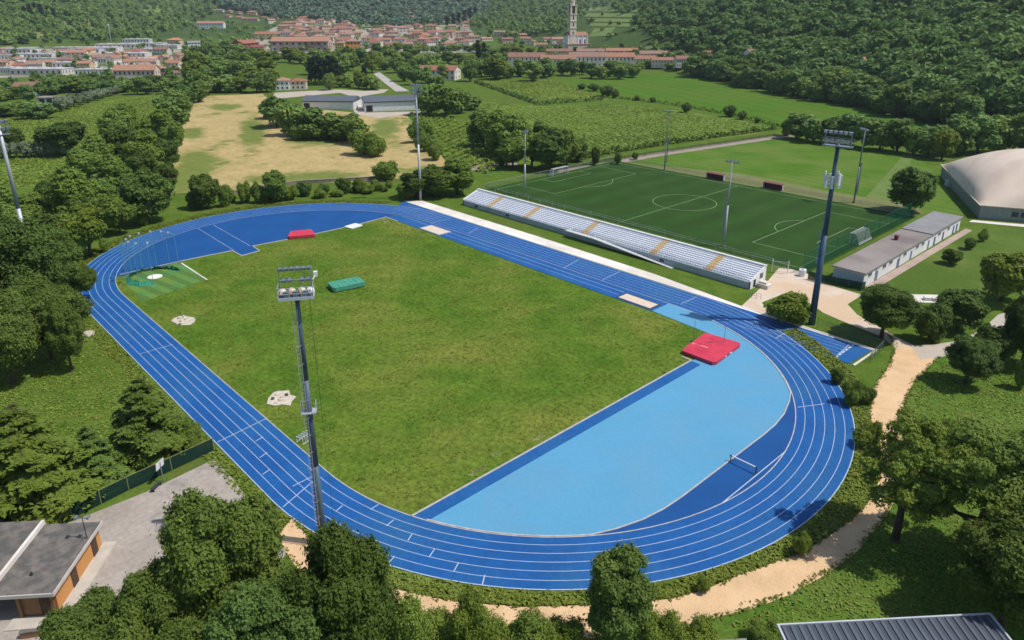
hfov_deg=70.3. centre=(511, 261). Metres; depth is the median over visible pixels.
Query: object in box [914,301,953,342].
tree
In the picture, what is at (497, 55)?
tree
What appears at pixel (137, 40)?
warehouse
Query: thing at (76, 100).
olive tree
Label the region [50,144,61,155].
olive tree
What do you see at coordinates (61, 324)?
tree
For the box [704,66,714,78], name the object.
tree
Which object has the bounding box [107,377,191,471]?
cedar tree
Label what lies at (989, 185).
sports hall
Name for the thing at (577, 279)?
jump runway
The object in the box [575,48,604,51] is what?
house
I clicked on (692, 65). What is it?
tree
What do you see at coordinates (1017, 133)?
tree
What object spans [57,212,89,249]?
tree
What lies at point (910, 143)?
tree
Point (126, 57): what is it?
house
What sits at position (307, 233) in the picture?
landing mat
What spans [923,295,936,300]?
concrete block
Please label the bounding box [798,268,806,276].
white tank
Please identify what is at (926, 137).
tree
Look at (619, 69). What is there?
tree
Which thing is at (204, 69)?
tree
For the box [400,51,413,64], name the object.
tree
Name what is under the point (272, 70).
tree
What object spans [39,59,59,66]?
house
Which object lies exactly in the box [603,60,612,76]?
tree
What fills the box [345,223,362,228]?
take off board
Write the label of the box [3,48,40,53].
warehouse
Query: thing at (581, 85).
bush
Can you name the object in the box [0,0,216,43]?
olive hill forest
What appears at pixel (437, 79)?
tree
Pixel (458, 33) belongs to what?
house
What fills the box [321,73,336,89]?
tree
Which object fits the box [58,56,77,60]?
house
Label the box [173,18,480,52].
town greenery
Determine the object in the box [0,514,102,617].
orange house
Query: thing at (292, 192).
bush
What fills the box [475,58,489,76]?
tree
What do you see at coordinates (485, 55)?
tree
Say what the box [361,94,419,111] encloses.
farm shed
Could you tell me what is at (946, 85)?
tree
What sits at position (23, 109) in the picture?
tree
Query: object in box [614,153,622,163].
bush
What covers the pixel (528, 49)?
tree
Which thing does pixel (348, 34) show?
house
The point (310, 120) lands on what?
tree
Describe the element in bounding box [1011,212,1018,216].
window
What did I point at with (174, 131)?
tree
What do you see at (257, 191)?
bush
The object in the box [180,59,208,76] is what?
tree
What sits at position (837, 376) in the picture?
bush
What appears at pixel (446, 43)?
house
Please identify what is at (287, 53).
tree
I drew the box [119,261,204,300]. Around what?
cage turf
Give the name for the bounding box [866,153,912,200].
mown track
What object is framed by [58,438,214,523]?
screen fence
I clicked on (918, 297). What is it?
lawn paving
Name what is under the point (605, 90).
bush
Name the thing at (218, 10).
house
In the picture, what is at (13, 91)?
tree
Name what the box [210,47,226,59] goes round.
tree
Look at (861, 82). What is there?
tree
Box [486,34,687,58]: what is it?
church greenery
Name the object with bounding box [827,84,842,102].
tree
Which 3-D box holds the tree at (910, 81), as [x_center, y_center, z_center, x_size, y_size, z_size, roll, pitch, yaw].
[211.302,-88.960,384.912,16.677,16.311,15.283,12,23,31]
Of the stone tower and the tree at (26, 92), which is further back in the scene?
the stone tower
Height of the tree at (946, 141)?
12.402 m
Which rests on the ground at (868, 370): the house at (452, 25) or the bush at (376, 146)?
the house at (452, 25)
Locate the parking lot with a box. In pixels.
[0,460,285,639]
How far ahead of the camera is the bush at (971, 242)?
171.10 m
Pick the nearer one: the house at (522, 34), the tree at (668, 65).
the tree at (668, 65)
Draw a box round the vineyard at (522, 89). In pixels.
[476,80,611,104]
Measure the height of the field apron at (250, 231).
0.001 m
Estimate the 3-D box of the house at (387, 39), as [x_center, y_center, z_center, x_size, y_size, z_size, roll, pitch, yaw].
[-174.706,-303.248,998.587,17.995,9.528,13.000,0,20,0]
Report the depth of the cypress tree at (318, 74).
521.62 m
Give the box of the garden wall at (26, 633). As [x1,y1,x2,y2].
[18,627,40,638]
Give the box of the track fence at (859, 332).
[817,318,884,362]
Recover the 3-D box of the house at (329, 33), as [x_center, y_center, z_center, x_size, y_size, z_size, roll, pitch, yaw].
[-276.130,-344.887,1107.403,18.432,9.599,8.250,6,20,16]
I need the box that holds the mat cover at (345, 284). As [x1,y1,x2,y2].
[328,277,364,291]
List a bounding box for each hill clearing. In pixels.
[29,31,44,38]
[52,19,94,28]
[143,5,171,12]
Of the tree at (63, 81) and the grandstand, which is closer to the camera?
the grandstand
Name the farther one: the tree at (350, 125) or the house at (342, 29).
the house at (342, 29)
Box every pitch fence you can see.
[486,156,614,183]
[488,185,773,261]
[629,158,914,214]
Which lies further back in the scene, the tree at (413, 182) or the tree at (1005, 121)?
the tree at (1005, 121)
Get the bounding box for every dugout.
[706,171,725,180]
[763,181,783,190]
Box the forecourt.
[273,89,420,117]
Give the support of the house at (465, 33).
on the town paving at (365, 34)
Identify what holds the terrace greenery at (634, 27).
on the ground at (868, 370)
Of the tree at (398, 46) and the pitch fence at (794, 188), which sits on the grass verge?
the pitch fence at (794, 188)
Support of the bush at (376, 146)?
on the straw field at (230, 140)
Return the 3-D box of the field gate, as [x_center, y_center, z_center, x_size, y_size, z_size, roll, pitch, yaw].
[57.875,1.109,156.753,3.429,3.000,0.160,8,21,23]
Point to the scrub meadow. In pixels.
(491, 172)
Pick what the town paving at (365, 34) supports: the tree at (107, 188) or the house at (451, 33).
the house at (451, 33)
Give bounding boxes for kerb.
[119,217,396,274]
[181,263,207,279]
[412,356,691,515]
[426,312,790,536]
[741,306,876,365]
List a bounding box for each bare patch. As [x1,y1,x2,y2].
[468,463,489,476]
[533,432,548,440]
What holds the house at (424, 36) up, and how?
on the town paving at (365, 34)
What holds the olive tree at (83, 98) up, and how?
on the ground at (868, 370)
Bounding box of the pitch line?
[498,163,900,267]
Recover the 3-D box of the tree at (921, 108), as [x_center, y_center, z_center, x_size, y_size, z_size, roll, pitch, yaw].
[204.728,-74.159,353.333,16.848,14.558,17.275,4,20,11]
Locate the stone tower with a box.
[460,21,463,31]
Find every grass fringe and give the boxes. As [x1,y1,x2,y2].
[79,199,391,264]
[82,313,881,606]
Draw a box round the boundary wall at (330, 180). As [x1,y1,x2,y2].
[232,176,384,194]
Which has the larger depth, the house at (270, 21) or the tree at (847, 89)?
the house at (270, 21)
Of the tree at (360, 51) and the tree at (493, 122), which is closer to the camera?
the tree at (493, 122)
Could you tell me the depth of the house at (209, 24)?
1298.69 m
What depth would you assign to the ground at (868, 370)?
196.07 m
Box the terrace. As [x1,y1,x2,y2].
[867,229,971,286]
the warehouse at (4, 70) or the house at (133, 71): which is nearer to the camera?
the house at (133, 71)
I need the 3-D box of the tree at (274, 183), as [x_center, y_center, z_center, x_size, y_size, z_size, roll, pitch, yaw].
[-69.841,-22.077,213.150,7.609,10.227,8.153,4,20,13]
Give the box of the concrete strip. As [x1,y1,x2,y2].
[405,201,873,349]
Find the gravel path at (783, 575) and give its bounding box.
[280,346,934,637]
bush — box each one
[98,238,109,251]
[137,215,148,224]
[178,418,202,448]
[185,192,197,209]
[218,184,233,206]
[236,180,251,202]
[250,180,263,202]
[261,196,269,202]
[284,185,298,199]
[288,124,311,139]
[295,180,312,195]
[312,125,330,139]
[314,188,326,197]
[317,182,329,193]
[334,177,350,193]
[335,189,343,196]
[348,129,376,154]
[352,176,365,192]
[361,185,373,193]
[364,132,387,156]
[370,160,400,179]
[370,179,378,190]
[377,183,383,190]
[377,590,436,639]
[384,180,392,187]
[395,183,415,199]
[406,118,425,141]
[413,133,430,150]
[420,117,434,135]
[422,604,454,639]
[426,139,443,159]
[446,583,513,639]
[498,157,504,166]
[499,604,554,639]
[540,612,588,639]
[577,83,585,88]
[587,83,599,90]
[591,146,600,164]
[599,85,613,95]
[610,89,618,97]
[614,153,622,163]
[632,152,638,159]
[637,605,681,639]
[672,612,720,639]
[681,102,691,112]
[696,576,710,591]
[722,105,736,116]
[737,110,746,119]
[742,616,781,639]
[755,117,761,122]
[763,291,810,324]
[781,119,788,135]
[790,530,812,555]
[829,367,846,383]
[841,380,866,405]
[859,385,877,404]
[859,421,882,444]
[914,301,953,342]
[923,416,972,483]
[964,237,976,249]
[977,228,989,241]
[1013,358,1023,388]
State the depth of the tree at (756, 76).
493.61 m
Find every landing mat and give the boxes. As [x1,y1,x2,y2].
[288,229,314,238]
[683,333,739,364]
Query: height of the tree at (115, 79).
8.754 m
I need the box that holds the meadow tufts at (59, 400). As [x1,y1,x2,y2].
[0,321,205,510]
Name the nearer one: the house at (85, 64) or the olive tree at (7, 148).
the olive tree at (7, 148)
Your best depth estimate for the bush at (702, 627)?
61.57 m
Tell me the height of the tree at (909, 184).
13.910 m
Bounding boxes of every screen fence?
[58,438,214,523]
[808,271,865,290]
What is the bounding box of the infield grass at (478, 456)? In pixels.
[116,217,705,514]
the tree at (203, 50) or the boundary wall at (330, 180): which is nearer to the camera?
the boundary wall at (330, 180)
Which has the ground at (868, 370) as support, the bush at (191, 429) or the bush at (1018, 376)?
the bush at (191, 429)
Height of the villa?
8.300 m
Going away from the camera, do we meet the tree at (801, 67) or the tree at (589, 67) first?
the tree at (801, 67)
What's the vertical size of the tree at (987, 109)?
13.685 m
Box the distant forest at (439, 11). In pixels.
[211,0,490,25]
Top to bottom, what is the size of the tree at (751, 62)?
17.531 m
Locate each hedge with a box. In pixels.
[307,79,322,85]
[474,80,607,104]
[570,124,780,160]
[618,94,778,125]
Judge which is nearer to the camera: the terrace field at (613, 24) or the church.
the church
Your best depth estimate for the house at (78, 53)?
783.29 m
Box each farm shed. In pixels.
[301,95,360,109]
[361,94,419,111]
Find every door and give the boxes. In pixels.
[38,597,52,614]
[70,565,78,587]
[90,536,98,556]
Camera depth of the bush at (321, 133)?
311.12 m
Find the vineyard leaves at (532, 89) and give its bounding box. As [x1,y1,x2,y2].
[484,80,605,102]
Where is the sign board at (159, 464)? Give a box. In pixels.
[155,458,163,481]
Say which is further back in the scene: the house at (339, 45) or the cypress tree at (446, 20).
the cypress tree at (446, 20)
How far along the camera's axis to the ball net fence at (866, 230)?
176.56 m
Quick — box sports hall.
[940,148,1023,221]
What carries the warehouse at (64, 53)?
on the ground at (868, 370)
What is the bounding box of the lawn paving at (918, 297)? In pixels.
[912,294,937,302]
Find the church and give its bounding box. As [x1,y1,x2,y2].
[563,0,591,48]
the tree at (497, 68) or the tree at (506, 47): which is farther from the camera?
the tree at (506, 47)
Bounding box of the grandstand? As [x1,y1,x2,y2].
[463,188,772,289]
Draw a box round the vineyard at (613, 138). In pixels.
[472,101,778,162]
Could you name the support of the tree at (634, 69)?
on the ground at (868, 370)
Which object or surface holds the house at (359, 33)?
on the town paving at (365, 34)
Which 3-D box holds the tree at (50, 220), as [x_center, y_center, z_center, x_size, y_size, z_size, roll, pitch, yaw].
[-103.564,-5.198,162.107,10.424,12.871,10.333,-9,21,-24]
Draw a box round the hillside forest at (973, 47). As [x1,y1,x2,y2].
[630,0,1023,116]
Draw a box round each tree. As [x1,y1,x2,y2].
[0,89,10,100]
[0,103,16,115]
[0,105,14,117]
[0,141,12,157]
[0,186,12,204]
[0,201,31,221]
[0,212,70,290]
[0,285,42,385]
[0,402,116,523]
[1,86,20,98]
[2,127,25,143]
[4,276,95,360]
[8,142,18,156]
[10,191,55,214]
[14,102,34,118]
[16,101,41,106]
[16,141,28,155]
[18,84,35,100]
[22,141,35,155]
[26,3,31,13]
[26,211,69,232]
[29,143,41,156]
[31,102,57,118]
[31,120,86,155]
[32,82,48,95]
[33,180,57,213]
[34,142,46,156]
[35,583,118,639]
[37,4,43,13]
[38,293,86,371]
[39,164,100,213]
[40,77,59,94]
[43,142,56,155]
[44,224,84,285]
[47,75,70,92]
[50,8,55,17]
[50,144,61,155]
[52,96,67,109]
[53,74,76,91]
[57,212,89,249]
[59,145,73,154]
[60,96,73,108]
[63,425,137,486]
[64,147,102,179]
[65,93,81,106]
[65,201,107,256]
[66,265,97,291]
[69,77,86,91]
[69,196,104,221]
[74,93,86,104]
[80,72,102,79]
[80,79,99,90]
[80,133,116,171]
[81,91,93,102]
[88,90,101,100]
[92,159,131,187]
[93,88,107,97]
[94,178,119,199]
[95,107,136,135]
[95,194,136,234]
[95,557,207,639]
[98,79,113,88]
[100,74,115,80]
[101,87,115,95]
[103,124,133,162]
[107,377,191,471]
[109,78,120,83]
[112,79,128,91]
[113,85,121,93]
[115,103,140,130]
[116,168,174,223]
[120,128,166,164]
[125,76,144,94]
[125,151,158,174]
[137,78,155,93]
[139,107,174,139]
[143,75,162,82]
[146,486,285,621]
[151,97,161,107]
[153,83,161,91]
[153,137,179,162]
[153,161,178,184]
[154,600,246,639]
[155,88,193,124]
[159,77,170,92]
[162,122,185,146]
[165,74,178,81]
[168,80,183,89]
[175,85,196,101]
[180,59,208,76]
[181,51,211,66]
[181,71,215,91]
[187,79,208,102]
[188,173,221,207]
[189,45,209,55]
[200,66,219,77]
[201,576,324,639]
[205,54,223,67]
[206,44,219,49]
[206,63,228,77]
[208,75,222,91]
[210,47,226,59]
[218,74,236,92]
[219,40,230,52]
[219,59,243,65]
[225,61,251,76]
[227,49,239,59]
[229,43,243,51]
[230,76,247,91]
[233,52,256,66]
[238,67,255,76]
[239,46,255,52]
[243,70,265,92]
[248,48,266,61]
[255,67,280,78]
[256,56,275,68]
[256,95,291,126]
[259,71,277,91]
[261,169,287,201]
[263,50,281,62]
[271,517,400,639]
[272,101,305,135]
[280,46,297,62]
[291,50,306,63]
[291,107,328,138]
[301,55,311,71]
[306,58,313,81]
[307,48,323,56]
[310,55,316,81]
[314,55,322,79]
[319,57,325,77]
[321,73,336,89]
[321,112,337,128]
[323,50,338,56]
[324,55,330,73]
[325,115,363,139]
[329,55,336,84]
[333,76,342,86]
[334,60,340,75]
[335,54,350,74]
[336,45,357,56]
[338,52,359,70]
[340,74,353,86]
[341,112,363,122]
[342,118,369,138]
[353,70,365,87]
[354,47,366,64]
[357,76,370,88]
[361,65,367,75]
[363,50,380,72]
[367,76,381,89]
[371,42,382,51]
[375,51,384,58]
[377,56,391,69]
[382,45,395,51]
[382,48,397,57]
[388,53,404,70]
[392,42,403,49]
[395,61,411,80]
[398,169,427,197]
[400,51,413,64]
[402,44,414,53]
[407,64,423,84]
[410,55,424,65]
[412,45,421,54]
[414,83,436,114]
[416,54,439,64]
[420,66,432,82]
[420,164,454,196]
[426,74,445,86]
[427,83,462,116]
[429,46,438,51]
[437,65,448,76]
[439,45,452,50]
[439,50,452,62]
[443,157,474,194]
[445,16,449,25]
[451,14,455,23]
[451,44,462,50]
[452,52,465,63]
[454,87,471,113]
[456,12,460,23]
[461,57,478,80]
[462,10,466,19]
[462,45,472,51]
[466,113,488,147]
[467,8,472,19]
[468,95,481,109]
[468,109,489,119]
[470,43,481,51]
[475,40,481,58]
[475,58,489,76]
[480,51,490,61]
[480,108,510,150]
[481,42,486,51]
[483,57,507,79]
[486,48,498,54]
[490,52,506,60]
[494,112,533,159]
[495,137,527,168]
[500,44,511,52]
[503,60,516,77]
[510,46,523,51]
[513,58,525,76]
[515,132,540,168]
[525,47,535,51]
[525,60,544,80]
[531,119,549,132]
[533,127,570,170]
[536,57,554,77]
[537,46,546,53]
[547,60,557,76]
[556,59,566,74]
[559,128,581,165]
[562,58,579,75]
[574,138,587,161]
[577,60,587,74]
[581,538,660,639]
[585,62,596,77]
[593,65,612,78]
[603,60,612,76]
[610,61,628,78]
[626,62,642,76]
[637,60,644,68]
[644,59,650,67]
[664,62,673,68]
[683,56,701,76]
[689,50,709,56]
[699,58,711,75]
[702,53,712,59]
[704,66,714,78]
[708,61,721,80]
[710,52,728,61]
[713,65,730,81]
[714,55,734,69]
[724,63,743,77]
[730,71,745,86]
[731,58,745,66]
[737,67,755,87]
[739,57,757,69]
[751,69,763,88]
[755,63,766,69]
[760,70,776,91]
[763,62,782,72]
[769,70,787,93]
[774,65,789,71]
[781,68,805,95]
[782,113,807,138]
[788,64,807,75]
[793,77,810,98]
[799,114,823,141]
[803,69,818,76]
[804,81,825,100]
[808,73,820,81]
[816,72,835,83]
[820,115,846,143]
[822,73,839,101]
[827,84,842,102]
[832,78,842,100]
[834,68,851,78]
[837,112,861,142]
[838,81,860,105]
[841,69,870,83]
[848,116,872,147]
[850,84,873,106]
[850,405,978,542]
[853,79,865,84]
[857,282,924,338]
[863,87,879,107]
[865,118,892,150]
[866,77,882,89]
[869,90,884,112]
[876,75,897,85]
[878,84,888,92]
[879,83,912,116]
[884,117,914,151]
[886,166,941,212]
[899,92,912,116]
[899,124,929,154]
[900,78,917,89]
[905,92,927,118]
[910,416,1023,522]
[913,84,934,95]
[914,124,948,156]
[915,93,940,121]
[927,89,960,125]
[928,90,942,94]
[929,127,961,159]
[932,288,990,330]
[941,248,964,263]
[942,82,962,91]
[943,333,1005,384]
[945,83,971,95]
[945,113,982,154]
[947,501,1023,631]
[953,95,985,119]
[967,114,1005,152]
[973,322,1017,363]
[977,93,992,114]
[979,251,1023,301]
[987,115,1017,150]
[993,464,1023,510]
[1001,293,1023,360]
[1007,112,1023,148]
[1018,495,1023,510]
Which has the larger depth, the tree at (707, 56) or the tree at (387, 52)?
the tree at (387, 52)
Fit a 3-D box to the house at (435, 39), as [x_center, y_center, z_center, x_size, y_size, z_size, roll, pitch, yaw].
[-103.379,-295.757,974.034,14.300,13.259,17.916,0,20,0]
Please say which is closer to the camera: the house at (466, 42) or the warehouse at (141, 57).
the warehouse at (141, 57)
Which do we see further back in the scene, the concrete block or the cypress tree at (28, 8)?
the cypress tree at (28, 8)
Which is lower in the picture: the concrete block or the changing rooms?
the concrete block
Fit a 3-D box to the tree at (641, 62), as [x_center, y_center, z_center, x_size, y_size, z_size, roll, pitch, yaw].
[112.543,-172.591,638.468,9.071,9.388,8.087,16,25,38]
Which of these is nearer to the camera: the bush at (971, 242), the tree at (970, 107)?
the bush at (971, 242)
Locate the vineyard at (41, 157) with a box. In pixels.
[0,93,162,188]
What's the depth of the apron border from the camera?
95.52 m
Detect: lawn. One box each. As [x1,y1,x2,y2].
[682,349,1023,639]
[859,226,1023,297]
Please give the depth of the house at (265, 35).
1081.10 m
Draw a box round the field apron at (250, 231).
[116,210,393,276]
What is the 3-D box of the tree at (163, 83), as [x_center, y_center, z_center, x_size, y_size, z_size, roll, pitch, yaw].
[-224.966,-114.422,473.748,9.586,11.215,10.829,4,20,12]
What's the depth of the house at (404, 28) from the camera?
1205.34 m
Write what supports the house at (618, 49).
on the ground at (868, 370)
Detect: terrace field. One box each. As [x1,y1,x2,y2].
[583,7,637,11]
[584,13,634,16]
[589,18,630,21]
[589,27,615,36]
[590,23,631,26]
[645,46,678,55]
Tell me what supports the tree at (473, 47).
on the ground at (868, 370)
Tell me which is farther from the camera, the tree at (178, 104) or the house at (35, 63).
the house at (35, 63)
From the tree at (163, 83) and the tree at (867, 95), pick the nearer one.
the tree at (867, 95)
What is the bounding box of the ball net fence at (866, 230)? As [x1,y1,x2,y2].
[803,201,915,264]
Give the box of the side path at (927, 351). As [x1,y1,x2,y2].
[910,313,1004,358]
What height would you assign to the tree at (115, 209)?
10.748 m
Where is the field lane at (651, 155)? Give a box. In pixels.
[553,135,794,172]
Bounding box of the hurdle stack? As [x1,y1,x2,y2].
[296,430,308,443]
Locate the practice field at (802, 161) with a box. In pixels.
[626,136,962,224]
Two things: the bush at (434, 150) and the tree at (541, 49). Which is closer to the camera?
the bush at (434, 150)
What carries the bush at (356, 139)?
on the straw field at (230, 140)
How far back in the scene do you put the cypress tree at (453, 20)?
1334.64 m
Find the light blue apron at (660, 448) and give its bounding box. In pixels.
[415,304,789,534]
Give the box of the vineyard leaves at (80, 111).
[0,94,165,186]
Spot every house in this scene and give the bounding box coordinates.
[0,46,13,52]
[0,58,16,66]
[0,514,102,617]
[10,56,24,60]
[11,63,25,66]
[11,80,48,94]
[25,59,45,66]
[35,96,59,102]
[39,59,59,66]
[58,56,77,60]
[65,49,90,58]
[75,60,94,68]
[79,47,95,54]
[91,53,114,60]
[105,54,122,65]
[111,50,126,55]
[111,63,160,82]
[120,55,140,58]
[122,58,142,64]
[123,48,148,51]
[141,58,159,64]
[152,46,171,54]
[157,54,170,63]
[158,64,166,76]
[165,59,181,69]
[167,37,183,43]
[172,53,184,59]
[173,70,182,75]
[187,40,199,47]
[196,21,225,28]
[213,9,224,11]
[223,14,232,17]
[230,38,259,47]
[246,10,257,14]
[247,17,259,20]
[250,44,265,49]
[254,31,280,39]
[267,19,275,23]
[270,36,333,51]
[278,24,292,30]
[280,21,295,24]
[280,30,292,36]
[294,27,308,31]
[302,18,315,21]
[304,21,315,24]
[311,34,326,36]
[313,29,323,34]
[315,18,325,25]
[319,24,330,30]
[324,32,336,35]
[335,41,344,49]
[336,26,351,32]
[340,32,354,37]
[344,23,354,26]
[345,37,360,48]
[347,31,362,36]
[348,27,358,30]
[361,36,374,45]
[365,38,382,45]
[369,40,378,47]
[370,28,385,36]
[371,30,383,36]
[378,37,391,42]
[383,41,397,45]
[385,31,397,34]
[386,25,397,31]
[387,33,399,38]
[392,37,408,43]
[397,25,408,32]
[406,32,414,38]
[406,39,416,44]
[408,29,423,32]
[412,31,422,38]
[413,22,420,27]
[417,37,426,42]
[418,34,430,37]
[420,64,461,80]
[422,23,438,29]
[423,39,435,46]
[425,31,437,35]
[429,36,439,45]
[441,41,452,50]
[445,30,454,37]
[448,24,455,27]
[455,30,460,36]
[455,36,463,44]
[460,39,472,45]
[461,30,472,38]
[467,34,479,42]
[480,37,492,40]
[494,30,505,36]
[500,37,513,42]
[508,51,545,65]
[518,33,526,36]
[520,37,530,42]
[527,39,535,45]
[536,43,547,46]
[539,53,575,64]
[541,36,549,40]
[546,49,572,54]
[550,36,563,43]
[568,51,606,65]
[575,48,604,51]
[605,47,637,51]
[606,51,634,64]
[634,54,655,65]
[638,50,668,55]
[651,56,673,67]
[674,55,688,67]
[743,47,753,55]
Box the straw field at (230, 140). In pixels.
[173,94,445,192]
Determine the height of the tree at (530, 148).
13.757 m
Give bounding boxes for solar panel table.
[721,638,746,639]
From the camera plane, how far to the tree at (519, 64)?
577.98 m
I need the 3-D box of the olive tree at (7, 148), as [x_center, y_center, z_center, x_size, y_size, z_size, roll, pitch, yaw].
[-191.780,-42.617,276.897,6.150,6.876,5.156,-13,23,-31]
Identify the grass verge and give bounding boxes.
[627,162,923,215]
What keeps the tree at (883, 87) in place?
on the ground at (868, 370)
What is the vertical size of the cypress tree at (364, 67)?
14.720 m
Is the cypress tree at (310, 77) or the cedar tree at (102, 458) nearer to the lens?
the cedar tree at (102, 458)
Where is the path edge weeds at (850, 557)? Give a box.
[279,331,940,639]
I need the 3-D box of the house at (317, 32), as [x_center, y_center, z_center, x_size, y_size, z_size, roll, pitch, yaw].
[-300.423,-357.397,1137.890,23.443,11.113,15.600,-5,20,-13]
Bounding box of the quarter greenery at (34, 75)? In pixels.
[0,38,187,86]
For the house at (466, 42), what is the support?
on the ground at (868, 370)
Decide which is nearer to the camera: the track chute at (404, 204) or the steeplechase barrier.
the steeplechase barrier
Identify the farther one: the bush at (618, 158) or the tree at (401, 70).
the tree at (401, 70)
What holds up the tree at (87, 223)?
on the ground at (868, 370)
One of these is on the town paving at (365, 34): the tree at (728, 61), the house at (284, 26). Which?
the house at (284, 26)
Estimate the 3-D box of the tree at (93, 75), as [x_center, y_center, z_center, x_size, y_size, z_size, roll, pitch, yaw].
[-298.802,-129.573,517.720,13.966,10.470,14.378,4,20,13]
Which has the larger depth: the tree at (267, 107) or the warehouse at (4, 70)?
the warehouse at (4, 70)
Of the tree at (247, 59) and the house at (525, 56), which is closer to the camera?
the tree at (247, 59)
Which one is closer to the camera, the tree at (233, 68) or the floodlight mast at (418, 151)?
the floodlight mast at (418, 151)
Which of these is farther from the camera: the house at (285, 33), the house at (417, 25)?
the house at (417, 25)
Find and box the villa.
[276,77,307,89]
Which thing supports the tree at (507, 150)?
on the ground at (868, 370)
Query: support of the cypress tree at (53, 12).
on the ground at (868, 370)
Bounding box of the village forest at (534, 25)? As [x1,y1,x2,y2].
[450,0,631,37]
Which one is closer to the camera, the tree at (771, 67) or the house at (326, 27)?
the tree at (771, 67)
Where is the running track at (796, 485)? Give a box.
[80,203,854,589]
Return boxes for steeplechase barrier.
[728,455,758,475]
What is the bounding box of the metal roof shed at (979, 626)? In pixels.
[776,612,1011,639]
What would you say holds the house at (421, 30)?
on the town paving at (365, 34)
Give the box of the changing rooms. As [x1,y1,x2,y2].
[832,211,962,285]
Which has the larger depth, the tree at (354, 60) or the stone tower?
the stone tower
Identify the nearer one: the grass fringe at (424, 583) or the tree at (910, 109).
the grass fringe at (424, 583)
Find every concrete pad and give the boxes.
[82,330,94,336]
[171,315,194,324]
[267,390,295,405]
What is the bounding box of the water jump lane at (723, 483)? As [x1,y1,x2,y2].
[596,393,794,534]
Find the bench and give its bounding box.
[150,481,161,491]
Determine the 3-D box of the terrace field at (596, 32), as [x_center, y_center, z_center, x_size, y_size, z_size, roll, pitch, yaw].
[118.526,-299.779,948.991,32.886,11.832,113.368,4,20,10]
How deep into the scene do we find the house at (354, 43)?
829.59 m
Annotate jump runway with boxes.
[387,215,668,310]
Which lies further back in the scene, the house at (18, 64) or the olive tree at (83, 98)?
the house at (18, 64)
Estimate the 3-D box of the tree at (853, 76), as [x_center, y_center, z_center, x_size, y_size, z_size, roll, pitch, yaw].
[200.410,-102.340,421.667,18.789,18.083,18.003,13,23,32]
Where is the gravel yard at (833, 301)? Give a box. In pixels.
[742,268,911,347]
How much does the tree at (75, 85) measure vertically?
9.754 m
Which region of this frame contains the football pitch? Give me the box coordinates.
[488,161,914,272]
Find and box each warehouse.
[0,54,23,58]
[0,66,20,73]
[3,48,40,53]
[9,67,74,74]
[15,52,57,58]
[29,57,58,59]
[47,51,66,56]
[51,61,97,67]
[52,46,80,49]
[71,48,103,52]
[74,68,112,75]
[81,46,122,51]
[94,43,136,48]
[95,58,105,63]
[105,52,151,56]
[122,38,152,42]
[128,57,156,58]
[132,42,166,47]
[154,44,181,48]
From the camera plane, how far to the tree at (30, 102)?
379.15 m
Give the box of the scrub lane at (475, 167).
[471,162,517,169]
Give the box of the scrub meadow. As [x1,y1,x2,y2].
[407,111,515,175]
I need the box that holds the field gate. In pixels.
[771,261,788,273]
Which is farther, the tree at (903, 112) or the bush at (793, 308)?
the tree at (903, 112)
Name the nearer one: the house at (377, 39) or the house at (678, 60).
the house at (678, 60)
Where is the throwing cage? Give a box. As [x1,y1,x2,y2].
[119,230,179,285]
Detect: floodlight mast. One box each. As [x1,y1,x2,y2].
[0,119,22,221]
[276,265,332,529]
[409,84,422,200]
[524,130,528,194]
[663,110,672,170]
[722,160,739,246]
[808,129,854,325]
[852,127,868,202]
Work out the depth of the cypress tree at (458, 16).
1377.30 m
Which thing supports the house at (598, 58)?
on the ground at (868, 370)
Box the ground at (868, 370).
[0,0,1023,639]
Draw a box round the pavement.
[4,541,116,631]
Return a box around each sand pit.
[420,225,450,234]
[616,293,660,308]
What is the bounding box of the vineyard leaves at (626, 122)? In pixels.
[476,102,777,161]
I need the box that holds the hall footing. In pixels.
[969,220,1023,226]
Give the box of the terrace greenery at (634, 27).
[583,5,658,45]
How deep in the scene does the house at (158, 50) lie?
840.01 m
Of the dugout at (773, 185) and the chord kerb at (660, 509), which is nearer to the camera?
the chord kerb at (660, 509)
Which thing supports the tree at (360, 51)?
on the ground at (868, 370)
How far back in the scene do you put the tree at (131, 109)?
318.35 m
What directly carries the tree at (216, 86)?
on the ground at (868, 370)
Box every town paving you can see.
[0,46,185,77]
[227,23,475,52]
[644,67,680,68]
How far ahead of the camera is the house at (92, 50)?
850.92 m
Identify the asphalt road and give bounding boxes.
[374,72,408,90]
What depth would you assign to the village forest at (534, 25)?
1317.25 m
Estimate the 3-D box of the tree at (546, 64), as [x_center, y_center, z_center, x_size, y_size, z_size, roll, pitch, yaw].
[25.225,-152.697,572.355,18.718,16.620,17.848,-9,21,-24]
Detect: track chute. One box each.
[399,201,448,215]
[702,296,870,363]
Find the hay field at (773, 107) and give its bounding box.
[561,72,936,129]
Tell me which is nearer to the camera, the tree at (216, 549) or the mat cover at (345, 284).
the tree at (216, 549)
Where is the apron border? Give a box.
[414,361,700,519]
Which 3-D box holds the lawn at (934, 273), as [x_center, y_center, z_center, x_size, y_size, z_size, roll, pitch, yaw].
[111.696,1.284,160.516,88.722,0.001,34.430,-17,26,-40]
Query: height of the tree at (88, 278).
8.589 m
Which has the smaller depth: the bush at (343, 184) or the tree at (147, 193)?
the tree at (147, 193)
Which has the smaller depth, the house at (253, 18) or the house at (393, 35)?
the house at (393, 35)

